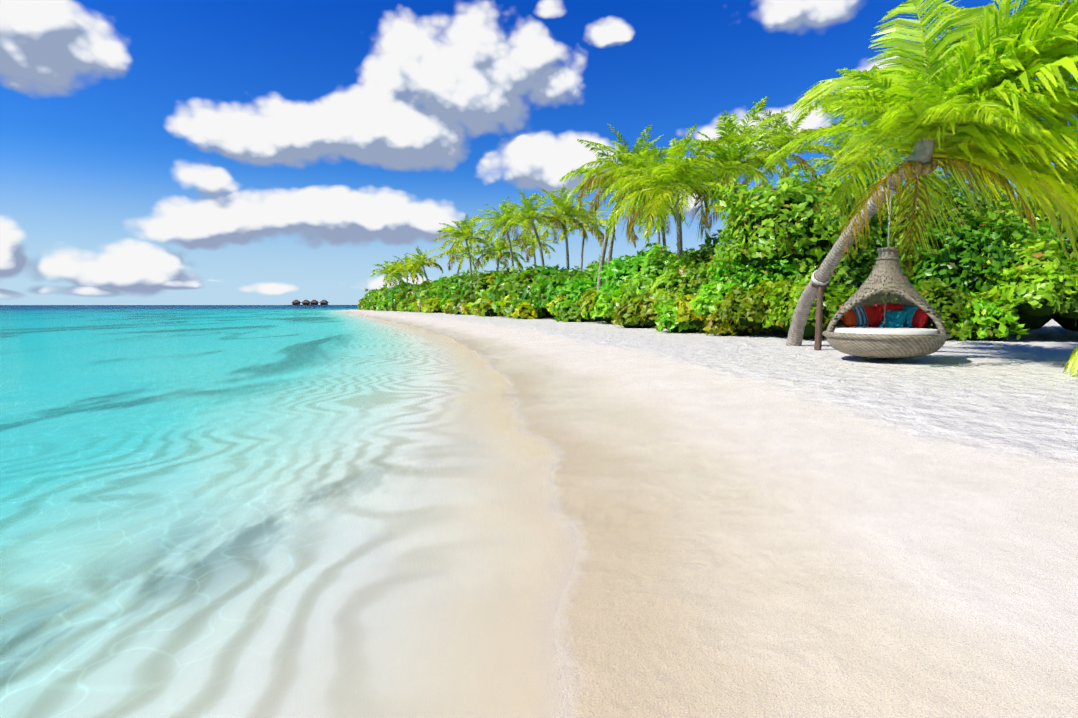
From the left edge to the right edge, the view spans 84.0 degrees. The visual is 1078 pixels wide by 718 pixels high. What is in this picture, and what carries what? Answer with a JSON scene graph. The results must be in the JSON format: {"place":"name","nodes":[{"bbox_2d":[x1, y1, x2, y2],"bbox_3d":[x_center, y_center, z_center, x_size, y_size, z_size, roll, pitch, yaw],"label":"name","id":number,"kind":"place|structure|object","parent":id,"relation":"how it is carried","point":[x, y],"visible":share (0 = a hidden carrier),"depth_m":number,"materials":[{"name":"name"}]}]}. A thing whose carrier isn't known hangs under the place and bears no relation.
{"place":"outdoors","nodes":[
{"label":"outdoors","id":0,"kind":"place"},
{"bbox_2d":[0,305,576,717],"bbox_3d":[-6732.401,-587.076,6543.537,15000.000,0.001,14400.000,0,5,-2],"label":"sea water","id":1,"kind":"structure","parent":0,"point":[267,511],"depth_m":4.18,"materials":[{"name":"teal liquid"}]},
{"bbox_2d":[292,303,337,305],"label":"overwater huts","id":2,"kind":"object","parent":1,"relation":"on","point":[306,304],"visible":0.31,"depth_m":707.39,"materials":[{"name":"wood"}]},
{"bbox_2d":[291,300,328,302],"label":"hut roofs","id":3,"kind":"structure","parent":2,"relation":"attached to","point":[307,301],"depth_m":706.42,"materials":[{"name":"grey"}]},
{"bbox_2d":[0,0,1077,304],"label":"sky","id":4,"kind":"structure","parent":0,"point":[153,152],"materials":[{"name":"blue"}]},
{"bbox_2d":[340,309,1077,717],"bbox_3d":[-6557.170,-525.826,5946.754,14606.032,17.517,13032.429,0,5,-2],"label":"beach sand","id":5,"kind":"structure","parent":0,"point":[770,525],"depth_m":3.87,"materials":[{"name":"beige sand"}]},
{"bbox_2d":[357,164,1077,340],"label":"hedge shrubs","id":6,"kind":"object","parent":5,"relation":"on","point":[1030,318],"visible":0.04,"depth_m":19.87,"materials":[{"name":"green plant"}]},
{"bbox_2d":[811,284,829,349],"bbox_3d":[6.685,-0.804,14.307,0.430,1.990,0.170,0,5,-2],"label":"wooden post","id":7,"kind":"object","parent":5,"relation":"on","point":[818,323],"visible":0.79,"depth_m":14.23,"materials":[{"name":"brown wood"}]},
{"bbox_2d":[370,0,1077,376],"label":"palm","id":8,"kind":"object","parent":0,"point":[974,110],"depth_m":10.61,"materials":[{"name":"green plant"}]},
{"bbox_2d":[811,176,897,284],"bbox_3d":[6.703,-2.626,12.827,0.471,2.005,2.907,0,5,-2],"label":"swing rope","id":9,"kind":"object","parent":8,"relation":"hanging from","point":[892,192],"visible":0.46,"depth_m":11.49,"materials":[{"name":"white fabric"}]},
{"bbox_2d":[826,250,946,357],"bbox_3d":[6.717,-1.081,11.621,2.041,2.103,2.041,0,5,-2],"label":"swing pod shell","id":10,"kind":"object","parent":9,"relation":"hanging from","point":[894,275],"visible":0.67,"depth_m":11.29},
{"bbox_2d":[832,327,939,334],"bbox_3d":[6.717,-0.492,11.674,1.886,0.236,1.886,0,5,-2],"label":"seat cushion","id":11,"kind":"object","parent":10,"relation":"in","point":[895,331],"visible":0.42,"depth_m":10.96,"materials":[{"name":"white fabric"}]},
{"bbox_2d":[839,305,856,326],"bbox_3d":[6.286,-0.862,12.145,0.500,0.500,0.208,-4,-15,-40],"label":"pillow","id":12,"kind":"object","parent":11,"relation":"on","point":[849,318],"visible":0.56,"depth_m":12.00,"materials":[{"name":"orange fabric"}]},
{"bbox_2d":[852,306,867,326],"bbox_3d":[6.527,-0.876,12.277,0.520,0.520,0.216,-2,-21,-17],"label":"striped pillow","id":13,"kind":"object","parent":11,"relation":"on","point":[861,316],"visible":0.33,"depth_m":12.18,"materials":[{"name":"blue fabric"}]},
{"bbox_2d":[864,306,875,326],"bbox_3d":[6.803,-0.873,12.306,0.500,0.500,0.208,1,-19,7],"label":"pillow","id":14,"kind":"object","parent":11,"relation":"on","point":[870,313],"visible":0.4,"depth_m":12.22,"materials":[{"name":"red fabric"}]},
{"bbox_2d":[871,303,902,326],"bbox_3d":[7.097,-0.890,12.137,0.600,0.600,0.249,4,-24,37],"label":"pillow","id":15,"kind":"object","parent":11,"relation":"on","point":[880,312],"visible":0.25,"depth_m":12.12,"materials":[{"name":"red fabric"}]},
{"bbox_2d":[879,310,907,327],"bbox_3d":[7.062,-0.789,11.923,0.460,0.460,0.191,6,-32,51],"label":"pillow","id":16,"kind":"object","parent":11,"relation":"on","point":[895,318],"visible":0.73,"depth_m":11.83,"materials":[{"name":"teal fabric"}]},
{"bbox_2d":[902,306,919,327],"bbox_3d":[7.329,-0.842,11.899,0.216,0.520,0.520,26,-5,-23],"label":"pillow","id":17,"kind":"object","parent":11,"relation":"on","point":[910,310],"visible":0.42,"depth_m":11.77,"materials":[{"name":"teal fabric"}]},
{"bbox_2d":[911,308,929,327],"bbox_3d":[7.389,-0.795,11.607,0.191,0.460,0.460,22,6,1],"label":"pillow","id":18,"kind":"object","parent":11,"relation":"on","point":[920,318],"visible":0.71,"depth_m":11.48,"materials":[{"name":"red fabric"}]},
{"bbox_2d":[822,247,950,339],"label":"swing pod rims","id":19,"kind":"object","parent":10,"relation":"attached to","point":[942,335],"visible":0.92,"depth_m":11.00,"materials":[{"name":"grey wicker"}]},
{"bbox_2d":[904,160,937,178],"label":"coconuts","id":20,"kind":"object","parent":8,"relation":"on","point":[927,168],"visible":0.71,"depth_m":9.94,"materials":[{"name":"brown"}]}
]}

